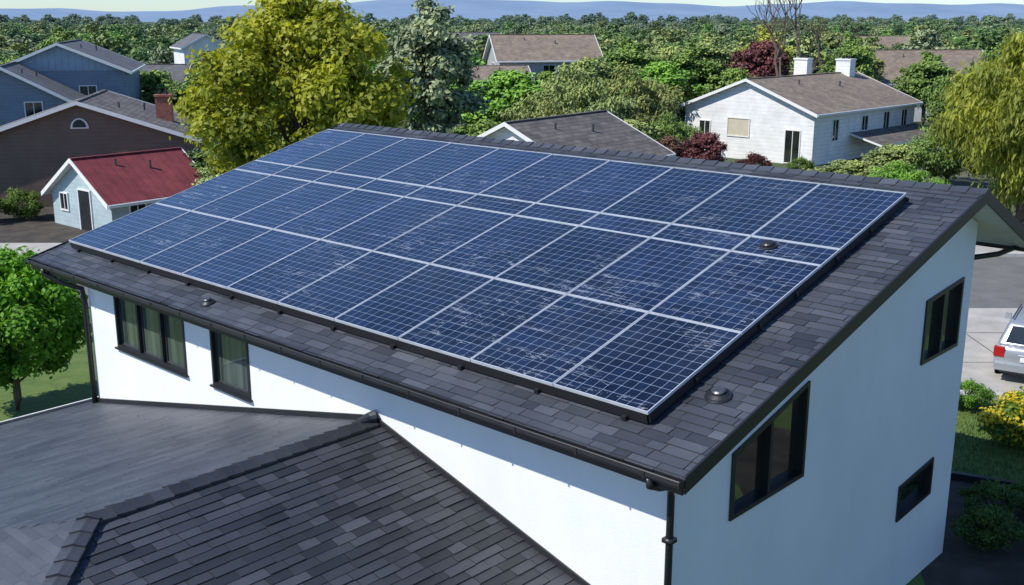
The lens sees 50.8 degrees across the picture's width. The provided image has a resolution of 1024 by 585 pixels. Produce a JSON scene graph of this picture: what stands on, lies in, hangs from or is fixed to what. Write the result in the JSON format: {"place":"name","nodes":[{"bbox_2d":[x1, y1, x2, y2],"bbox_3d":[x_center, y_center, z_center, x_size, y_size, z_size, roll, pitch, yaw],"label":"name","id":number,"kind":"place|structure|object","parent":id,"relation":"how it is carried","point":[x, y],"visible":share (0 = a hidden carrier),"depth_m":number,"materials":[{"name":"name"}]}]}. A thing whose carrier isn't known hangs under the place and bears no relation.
{"place":"outdoors","nodes":[
{"label":"outdoors","id":0,"kind":"place"},
{"bbox_2d":[0,70,67,125],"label":"walls","id":1,"kind":"structure","parent":0,"point":[16,93],"depth_m":62.92,"materials":[{"name":"blue"}]},
{"bbox_2d":[24,101,43,116],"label":"windows","id":2,"kind":"structure","parent":1,"relation":"attached to","point":[32,108],"depth_m":63.23,"materials":[{"name":"black glass"}]},
{"bbox_2d":[0,61,85,101],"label":"roof","id":3,"kind":"structure","parent":1,"relation":"on","point":[41,81],"depth_m":65.16,"materials":[{"name":"grey"}]},
{"bbox_2d":[0,207,88,242],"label":"garden soil","id":4,"kind":"structure","parent":0,"point":[42,227],"depth_m":46.81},
{"bbox_2d":[0,186,46,218],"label":"garden shrub","id":5,"kind":"object","parent":4,"relation":"on","point":[34,205],"visible":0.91,"depth_m":48.62,"materials":[{"name":"green plant"}]},
{"bbox_2d":[0,309,98,421],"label":"lawn","id":6,"kind":"structure","parent":0,"point":[69,385],"depth_m":26.66,"materials":[{"name":"green plant"}]},
{"bbox_2d":[0,244,92,410],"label":"garden tree","id":7,"kind":"object","parent":6,"relation":"on","point":[45,325],"visible":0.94,"depth_m":23.98,"materials":[{"name":"green plant"}]},
{"bbox_2d":[37,70,140,99],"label":"walls","id":8,"kind":"structure","parent":0,"point":[122,82],"depth_m":70.40,"materials":[{"name":"blue"}]},
{"bbox_2d":[17,46,118,70],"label":"gable siding","id":9,"kind":"object","parent":8,"relation":"attached to","point":[56,58],"visible":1,"depth_m":69.45,"materials":[{"name":"wood"}]},
{"bbox_2d":[11,39,145,73],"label":"roof","id":10,"kind":"structure","parent":8,"relation":"on","point":[104,56],"depth_m":72.63,"materials":[{"name":"grey"}]},
{"bbox_2d":[79,85,97,95],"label":"windows","id":11,"kind":"structure","parent":8,"relation":"attached to","point":[86,90],"depth_m":70.28,"materials":[{"name":"black glass"}]},
{"bbox_2d":[486,127,526,141],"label":"walls","id":12,"kind":"structure","parent":0,"point":[505,133],"depth_m":46.77,"materials":[{"name":"white"}]},
{"bbox_2d":[477,110,675,155],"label":"roof","id":13,"kind":"structure","parent":12,"relation":"on","point":[601,129],"depth_m":48.83,"materials":[{"name":"grey"}]},
{"bbox_2d":[0,0,1023,14],"bbox_3d":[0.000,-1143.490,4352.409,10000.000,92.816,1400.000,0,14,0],"label":"hills","id":14,"kind":"structure","parent":0,"point":[813,8],"depth_m":4015.51,"materials":[{"name":"blue"}]},
{"bbox_2d":[0,11,1023,21],"bbox_3d":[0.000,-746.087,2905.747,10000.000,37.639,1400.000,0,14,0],"label":"hills","id":15,"kind":"structure","parent":0,"point":[154,17],"depth_m":2606.92,"materials":[{"name":"plant"}]},
{"bbox_2d":[0,243,1023,252],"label":"pavement","id":16,"kind":"structure","parent":0,"point":[46,246],"depth_m":42.58,"materials":[{"name":"concrete"}]},
{"bbox_2d":[0,0,1023,11],"label":"sky","id":17,"kind":"structure","parent":0,"point":[96,5],"materials":[{"name":"white"}]},
{"bbox_2d":[16,257,1023,307],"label":"street","id":18,"kind":"structure","parent":0,"point":[997,282],"depth_m":37.28,"materials":[{"name":"asphalt"}]},
{"bbox_2d":[19,253,1023,399],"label":"kerb","id":19,"kind":"structure","parent":18,"relation":"on","point":[997,394],"depth_m":41.42,"materials":[{"name":"concrete"}]},
{"bbox_2d":[487,45,575,105],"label":"walls","id":20,"kind":"structure","parent":0,"point":[536,67],"depth_m":107.94,"materials":[{"name":"grey"}]},
{"bbox_2d":[492,62,572,74],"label":"windows","id":21,"kind":"structure","parent":20,"relation":"attached to","point":[548,68],"depth_m":108.06,"materials":[{"name":"black glass"}]},
{"bbox_2d":[482,34,602,62],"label":"roof","id":22,"kind":"structure","parent":20,"relation":"on","point":[509,48],"depth_m":109.19,"materials":[{"name":"brown"}]},
{"bbox_2d":[89,22,1023,308],"bbox_3d":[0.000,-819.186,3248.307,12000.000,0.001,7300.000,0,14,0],"label":"ground","id":23,"kind":"structure","parent":0,"point":[961,180],"depth_m":66.00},
{"bbox_2d":[38,25,76,49],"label":"garden tree","id":24,"kind":"object","parent":23,"relation":"on","point":[59,36],"visible":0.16,"depth_m":106.76,"materials":[{"name":"green plant"}]},
{"bbox_2d":[0,105,203,206],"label":"walls","id":25,"kind":"structure","parent":23,"relation":"on","point":[35,154],"depth_m":51.93,"materials":[{"name":"brown"}]},
{"bbox_2d":[70,118,88,128],"bbox_3d":[-20.792,-8.123,51.759,0.840,0.500,0.071,-3,15,-11],"label":"arched vent","id":26,"kind":"object","parent":25,"relation":"attached to","point":[78,123],"visible":1,"depth_m":51.74,"materials":[{"name":"white metal"}]},
{"bbox_2d":[0,89,218,141],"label":"roof","id":27,"kind":"structure","parent":25,"relation":"on","point":[120,106],"depth_m":53.72,"materials":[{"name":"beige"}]},
{"bbox_2d":[153,90,173,121],"bbox_3d":[-17.947,-9.142,55.716,0.920,2.620,0.680,-3,15,-11],"label":"chimney","id":28,"kind":"object","parent":27,"relation":"on","point":[164,109],"visible":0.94,"depth_m":55.34,"materials":[{"name":"brick"}]},
{"bbox_2d":[41,147,201,230],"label":"red roof shed","id":29,"kind":"structure","parent":23,"relation":"on","point":[89,193],"depth_m":46.62,"materials":[{"name":"blue"}]},
{"bbox_2d":[59,188,146,230],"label":"windows","id":30,"kind":"structure","parent":29,"relation":"in","point":[84,196],"depth_m":46.35,"materials":[{"name":"black glass"}]},
{"bbox_2d":[139,68,183,102],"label":"garden tree","id":31,"kind":"object","parent":23,"relation":"on","point":[153,81],"visible":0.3,"depth_m":81.50,"materials":[{"name":"green plant"}]},
{"bbox_2d":[145,83,197,105],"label":"garden tree","id":32,"kind":"object","parent":23,"relation":"on","point":[174,90],"visible":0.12,"depth_m":78.16,"materials":[{"name":"green plant"}]},
{"bbox_2d":[169,33,230,99],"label":"white cottage","id":33,"kind":"structure","parent":23,"relation":"on","point":[195,41],"depth_m":117.10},
{"bbox_2d":[185,142,219,178],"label":"garden tree","id":34,"kind":"object","parent":23,"relation":"on","point":[197,159],"visible":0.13,"depth_m":49.34,"materials":[{"name":"green plant"}]},
{"bbox_2d":[191,166,222,185],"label":"garden tree","id":35,"kind":"object","parent":23,"relation":"on","point":[205,171],"visible":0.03,"depth_m":43.80,"materials":[{"name":"green plant"}]},
{"bbox_2d":[182,51,233,100],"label":"garden tree","id":36,"kind":"object","parent":23,"relation":"on","point":[190,78],"visible":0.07,"depth_m":92.24,"materials":[{"name":"green plant"}]},
{"bbox_2d":[255,101,300,149],"bbox_3d":[-11.640,-8.138,57.802,6.029,5.373,6.172,-9,17,-32],"label":"garden tree","id":37,"kind":"object","parent":23,"relation":"on","point":[270,119],"visible":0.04,"depth_m":55.86,"materials":[{"name":"green plant"}]},
{"bbox_2d":[168,0,420,176],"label":"broadleaf tree","id":38,"kind":"object","parent":23,"relation":"on","point":[318,53],"visible":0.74,"depth_m":33.97,"materials":[{"name":"yellow plant"}]},
{"bbox_2d":[0,396,590,584],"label":"roof wing","id":39,"kind":"structure","parent":23,"relation":"on","point":[107,491],"depth_m":13.14,"materials":[{"name":"grey"}]},
{"bbox_2d":[373,0,489,132],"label":"grey green tree","id":40,"kind":"object","parent":23,"relation":"on","point":[450,55],"visible":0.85,"depth_m":57.95,"materials":[{"name":"green plant"}]},
{"bbox_2d":[405,77,466,125],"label":"garden tree","id":41,"kind":"object","parent":23,"relation":"on","point":[450,86],"visible":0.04,"depth_m":73.88,"materials":[{"name":"green plant"}]},
{"bbox_2d":[451,117,500,135],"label":"garden tree","id":42,"kind":"object","parent":23,"relation":"on","point":[479,127],"visible":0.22,"depth_m":56.87,"materials":[{"name":"green plant"}]},
{"bbox_2d":[450,67,557,126],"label":"garden tree","id":43,"kind":"object","parent":23,"relation":"on","point":[512,86],"visible":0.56,"depth_m":67.26,"materials":[{"name":"green plant"}]},
{"bbox_2d":[0,11,1023,111],"bbox_3d":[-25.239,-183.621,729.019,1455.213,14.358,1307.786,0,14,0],"label":"distant trees","id":44,"kind":"object","parent":23,"relation":"on","point":[132,36],"visible":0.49,"depth_m":261.05,"materials":[{"name":"green plant"}]},
{"bbox_2d":[88,218,977,584],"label":"walls","id":45,"kind":"structure","parent":23,"relation":"on","point":[882,418],"depth_m":14.76,"materials":[{"name":"white paint"}]},
{"bbox_2d":[113,296,252,402],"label":"front windows","id":46,"kind":"structure","parent":45,"relation":"attached to","point":[153,337],"depth_m":18.74,"materials":[{"name":"glass"}]},
{"bbox_2d":[40,245,1019,584],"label":"downpipes","id":47,"kind":"object","parent":45,"relation":"attached to","point":[668,539],"visible":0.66,"depth_m":17.73,"materials":[{"name":"black metal"}]},
{"bbox_2d":[83,139,1023,464],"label":"roof deck","id":48,"kind":"structure","parent":45,"relation":"on","point":[995,227],"depth_m":17.22,"materials":[{"name":"black"}]},
{"bbox_2d":[199,141,734,403],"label":"roof vents","id":49,"kind":"object","parent":48,"relation":"on","point":[718,394],"visible":0.69,"depth_m":12.03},
{"bbox_2d":[69,129,908,423],"bbox_3d":[-1.375,-1.146,18.274,13.750,1.854,6.349,13,19,41],"label":"solar panel array","id":50,"kind":"object","parent":48,"relation":"on","point":[626,291],"visible":1,"depth_m":16.33,"materials":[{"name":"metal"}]},
{"bbox_2d":[30,127,979,480],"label":"roof shingles","id":51,"kind":"object","parent":48,"relation":"on","point":[860,271],"visible":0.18,"depth_m":13.63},
{"bbox_2d":[30,124,1023,495],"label":"fascia boards","id":52,"kind":"object","parent":48,"relation":"attached to","point":[752,420],"visible":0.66,"depth_m":13.22,"materials":[{"name":"black metal"}]},
{"bbox_2d":[25,259,684,491],"bbox_3d":[-0.302,-0.696,19.283,15.048,0.986,10.402,13,19,41],"label":"roof gutter","id":53,"kind":"object","parent":52,"relation":"attached to","point":[643,474],"visible":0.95,"depth_m":13.43,"materials":[{"name":"metal"}]},
{"bbox_2d":[337,123,990,195],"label":"ridge caps","id":54,"kind":"object","parent":48,"relation":"on","point":[933,186],"visible":0.99,"depth_m":18.90,"materials":[{"name":"concrete"}]},
{"bbox_2d":[728,277,964,522],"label":"gable windows","id":55,"kind":"structure","parent":45,"relation":"attached to","point":[768,458],"depth_m":13.70,"materials":[{"name":"glass"}]},
{"bbox_2d":[502,97,579,122],"bbox_3d":[2.616,-8.695,60.974,6.850,4.788,6.251,-11,18,-36],"label":"garden tree","id":56,"kind":"object","parent":23,"relation":"on","point":[547,108],"visible":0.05,"depth_m":60.02,"materials":[{"name":"green plant"}]},
{"bbox_2d":[533,70,555,101],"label":"garden tree","id":57,"kind":"object","parent":23,"relation":"on","point":[543,75],"visible":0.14,"depth_m":101.24,"materials":[{"name":"green plant"}]},
{"bbox_2d":[493,62,638,121],"bbox_3d":[3.749,-10.809,65.947,8.205,6.512,8.990,4,15,14],"label":"garden tree","id":58,"kind":"object","parent":23,"relation":"on","point":[593,95],"visible":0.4,"depth_m":63.93,"materials":[{"name":"green plant"}]},
{"bbox_2d":[546,56,620,106],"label":"garden tree","id":59,"kind":"object","parent":23,"relation":"on","point":[600,70],"visible":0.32,"depth_m":86.97,"materials":[{"name":"green plant"}]},
{"bbox_2d":[569,61,685,135],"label":"garden tree","id":60,"kind":"object","parent":23,"relation":"on","point":[666,99],"visible":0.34,"depth_m":69.61,"materials":[{"name":"green plant"}]},
{"bbox_2d":[597,36,660,100],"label":"garden tree","id":61,"kind":"object","parent":23,"relation":"on","point":[629,53],"visible":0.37,"depth_m":93.14,"materials":[{"name":"green plant"}]},
{"bbox_2d":[624,117,678,142],"bbox_3d":[6.587,-7.824,59.699,4.823,3.725,4.938,5,15,19],"label":"garden tree","id":62,"kind":"object","parent":23,"relation":"on","point":[644,128],"visible":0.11,"depth_m":58.99,"materials":[{"name":"green plant"}]},
{"bbox_2d":[615,59,706,112],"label":"garden tree","id":63,"kind":"object","parent":23,"relation":"on","point":[665,73],"visible":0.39,"depth_m":81.16,"materials":[{"name":"green plant"}]},
{"bbox_2d":[643,44,687,83],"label":"garden tree","id":64,"kind":"object","parent":23,"relation":"on","point":[666,54],"visible":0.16,"depth_m":96.86,"materials":[{"name":"green plant"}]},
{"bbox_2d":[657,134,681,154],"bbox_3d":[8.412,-7.033,57.958,2.532,3.009,2.592,3,15,11],"label":"plum shrub","id":65,"kind":"object","parent":23,"relation":"on","point":[670,143],"visible":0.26,"depth_m":57.24,"materials":[{"name":"red plant"}]},
{"bbox_2d":[648,110,702,148],"bbox_3d":[9.305,-8.736,62.979,5.137,3.830,4.688,-12,18,-38],"label":"garden tree","id":66,"kind":"object","parent":23,"relation":"on","point":[676,129],"visible":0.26,"depth_m":62.16,"materials":[{"name":"green plant"}]},
{"bbox_2d":[668,40,723,107],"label":"garden tree","id":67,"kind":"object","parent":23,"relation":"on","point":[695,65],"visible":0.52,"depth_m":86.95,"materials":[{"name":"green plant"}]},
{"bbox_2d":[676,130,727,161],"bbox_3d":[10.177,-6.932,57.021,3.014,3.295,3.086,-5,15,-19],"label":"plum shrub","id":68,"kind":"object","parent":23,"relation":"on","point":[699,143],"visible":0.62,"depth_m":56.28,"materials":[{"name":"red plant"}]},
{"bbox_2d":[685,30,735,86],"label":"garden tree","id":69,"kind":"object","parent":23,"relation":"on","point":[722,57],"visible":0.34,"depth_m":98.68,"materials":[{"name":"green plant"}]},
{"bbox_2d":[701,66,756,93],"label":"garden tree","id":70,"kind":"object","parent":23,"relation":"on","point":[731,76],"visible":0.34,"depth_m":85.61,"materials":[{"name":"green plant"}]},
{"bbox_2d":[735,151,772,165],"bbox_3d":[14.160,-7.561,63.221,1.867,1.575,2.232,-11,18,-36],"label":"garden shrub","id":71,"kind":"object","parent":23,"relation":"on","point":[755,158],"visible":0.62,"depth_m":62.91,"materials":[{"name":"purple plant"}]},
{"bbox_2d":[725,37,792,77],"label":"plum tree","id":72,"kind":"object","parent":23,"relation":"on","point":[754,56],"visible":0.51,"depth_m":88.80,"materials":[{"name":"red plant"}]},
{"bbox_2d":[729,26,793,74],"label":"garden tree","id":73,"kind":"object","parent":23,"relation":"on","point":[765,33],"visible":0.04,"depth_m":93.36,"materials":[{"name":"green plant"}]},
{"bbox_2d":[747,0,801,75],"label":"bare tree","id":74,"kind":"object","parent":23,"relation":"on","point":[775,45],"visible":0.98,"depth_m":83.26,"materials":[{"name":"brown plant"}]},
{"bbox_2d":[685,82,914,165],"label":"walls","id":75,"kind":"structure","parent":23,"relation":"on","point":[772,117],"depth_m":68.94,"materials":[{"name":"white"}]},
{"bbox_2d":[679,71,922,117],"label":"roof","id":76,"kind":"structure","parent":75,"relation":"on","point":[816,95],"depth_m":70.86,"materials":[{"name":"brown"}]},
{"bbox_2d":[793,55,813,74],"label":"chimney","id":77,"kind":"object","parent":76,"relation":"on","point":[802,65],"visible":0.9,"depth_m":74.97,"materials":[{"name":"white"}]},
{"bbox_2d":[835,55,856,76],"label":"chimney","id":78,"kind":"object","parent":76,"relation":"on","point":[845,66],"visible":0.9,"depth_m":76.33,"materials":[{"name":"white"}]},
{"bbox_2d":[699,108,907,162],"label":"windows","id":79,"kind":"structure","parent":75,"relation":"attached to","point":[738,127],"depth_m":69.57,"materials":[{"name":"glass"}]},
{"bbox_2d":[785,155,814,169],"bbox_3d":[16.728,-7.289,62.470,1.953,1.378,1.633,0,14,1],"label":"garden shrub","id":80,"kind":"object","parent":23,"relation":"on","point":[802,163],"visible":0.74,"depth_m":62.22,"materials":[{"name":"green plant"}]},
{"bbox_2d":[794,18,862,73],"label":"bare tree","id":81,"kind":"object","parent":23,"relation":"on","point":[818,42],"visible":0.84,"depth_m":90.55,"materials":[{"name":"brown plant"}]},
{"bbox_2d":[817,31,874,77],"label":"garden tree","id":82,"kind":"object","parent":23,"relation":"on","point":[853,49],"visible":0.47,"depth_m":85.48,"materials":[{"name":"green plant"}]},
{"bbox_2d":[812,158,882,176],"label":"garden tree","id":83,"kind":"object","parent":23,"relation":"on","point":[843,166],"visible":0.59,"depth_m":55.69,"materials":[{"name":"green plant"}]},
{"bbox_2d":[816,42,887,81],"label":"garden tree","id":84,"kind":"object","parent":23,"relation":"on","point":[878,63],"visible":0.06,"depth_m":90.17,"materials":[{"name":"green plant"}]},
{"bbox_2d":[861,143,927,173],"bbox_3d":[20.701,-6.810,58.037,3.617,2.507,3.704,-2,14,-8],"label":"garden tree","id":85,"kind":"object","parent":23,"relation":"on","point":[887,153],"visible":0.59,"depth_m":57.39,"materials":[{"name":"green plant"}]},
{"bbox_2d":[849,123,941,155],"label":"porch","id":86,"kind":"object","parent":23,"relation":"on","point":[894,135],"visible":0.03,"depth_m":70.69,"materials":[{"name":"beige"}]},
{"bbox_2d":[865,160,949,183],"bbox_3d":[18.176,-4.981,50.651,4.688,2.586,5.137,5,15,20],"label":"garden tree","id":87,"kind":"object","parent":23,"relation":"on","point":[896,172],"visible":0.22,"depth_m":49.88,"materials":[{"name":"green plant"}]},
{"bbox_2d":[890,49,956,125],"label":"garden tree","id":88,"kind":"object","parent":23,"relation":"on","point":[927,70],"visible":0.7,"depth_m":87.75,"materials":[{"name":"green plant"}]},
{"bbox_2d":[922,99,955,126],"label":"garden tree","id":89,"kind":"object","parent":23,"relation":"on","point":[935,111],"visible":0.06,"depth_m":71.53,"materials":[{"name":"green plant"}]},
{"bbox_2d":[901,118,990,183],"bbox_3d":[23.619,-7.642,58.319,5.470,4.022,5.994,2,14,8],"label":"garden tree","id":90,"kind":"object","parent":23,"relation":"on","point":[948,168],"visible":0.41,"depth_m":56.83,"materials":[{"name":"green plant"}]},
{"bbox_2d":[914,47,1005,118],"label":"garden tree","id":91,"kind":"object","parent":23,"relation":"on","point":[934,100],"visible":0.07,"depth_m":75.15,"materials":[{"name":"green plant"}]},
{"bbox_2d":[917,28,1023,222],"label":"willow tree","id":92,"kind":"object","parent":23,"relation":"on","point":[994,142],"visible":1,"depth_m":42.40,"materials":[{"name":"green plant"}]},
{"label":"walls","id":93,"kind":"object","parent":23,"relation":"on","visible":0},
{"bbox_2d":[140,64,191,84],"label":"roof","id":94,"kind":"structure","parent":93,"relation":"on","point":[178,73],"depth_m":95.54,"materials":[{"name":"grey"}]},
{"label":"walls","id":95,"kind":"object","parent":23,"relation":"on","visible":0},
{"bbox_2d":[459,65,534,81],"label":"roof","id":96,"kind":"structure","parent":95,"relation":"on","point":[483,71],"depth_m":101.79,"materials":[{"name":"brown"}]},
{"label":"walls","id":97,"kind":"object","parent":23,"relation":"on","visible":0},
{"bbox_2d":[446,32,500,43],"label":"roof","id":98,"kind":"structure","parent":97,"relation":"on","point":[472,34],"depth_m":159.89,"materials":[{"name":"grey"}]},
{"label":"walls","id":99,"kind":"object","parent":23,"relation":"on","visible":0},
{"bbox_2d":[822,36,909,49],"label":"roof","id":100,"kind":"structure","parent":99,"relation":"on","point":[888,41],"depth_m":163.08,"materials":[{"name":"brown"}]},
{"bbox_2d":[888,85,936,121],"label":"walls","id":101,"kind":"structure","parent":0,"point":[917,114],"depth_m":95.31,"materials":[{"name":"white"}]},
{"bbox_2d":[873,49,985,84],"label":"roof","id":102,"kind":"structure","parent":101,"relation":"on","point":[896,60],"depth_m":97.03,"materials":[{"name":"brown"}]},
{"bbox_2d":[906,400,1023,584],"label":"lawn","id":103,"kind":"structure","parent":0,"point":[917,579],"depth_m":22.70,"materials":[{"name":"green plant"}]},
{"bbox_2d":[958,378,997,408],"bbox_3d":[10.699,2.409,25.232,1.255,0.886,1.050,7,16,24],"label":"garden shrub","id":104,"kind":"object","parent":103,"relation":"on","point":[970,400],"visible":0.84,"depth_m":25.07,"materials":[{"name":"green plant"}]},
{"bbox_2d":[950,470,1023,491],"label":"garden edging","id":105,"kind":"object","parent":103,"relation":"on","point":[964,477],"visible":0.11,"depth_m":21.27,"materials":[{"name":"black metal"}]},
{"bbox_2d":[972,384,1023,446],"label":"flowering shrub","id":106,"kind":"object","parent":103,"relation":"on","point":[1004,423],"visible":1,"depth_m":22.65,"materials":[{"name":"yellow plant"}]},
{"bbox_2d":[921,480,1023,584],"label":"garden soil","id":107,"kind":"structure","parent":0,"point":[957,561],"depth_m":18.22,"materials":[{"name":"soil"}]},
{"bbox_2d":[948,502,1023,551],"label":"garden shrub","id":108,"kind":"object","parent":107,"relation":"on","point":[985,538],"visible":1,"depth_m":18.39,"materials":[{"name":"green plant"}]},
{"bbox_2d":[953,477,1023,524],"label":"garden shrub","id":109,"kind":"object","parent":107,"relation":"on","point":[1010,497],"visible":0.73,"depth_m":19.43,"materials":[{"name":"green plant"}]},
{"bbox_2d":[1009,479,1023,511],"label":"garden shrub","id":110,"kind":"object","parent":107,"relation":"on","point":[1020,486],"visible":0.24,"depth_m":20.06,"materials":[{"name":"green plant"}]},
{"bbox_2d":[960,308,1023,391],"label":"driveway","id":111,"kind":"structure","parent":0,"point":[978,365],"depth_m":29.79,"materials":[{"name":"concrete"}]},
{"bbox_2d":[993,304,1023,375],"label":"parked car","id":112,"kind":"object","parent":111,"relation":"on","point":[1008,352],"visible":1,"depth_m":27.05,"materials":[{"name":"silver metal"}]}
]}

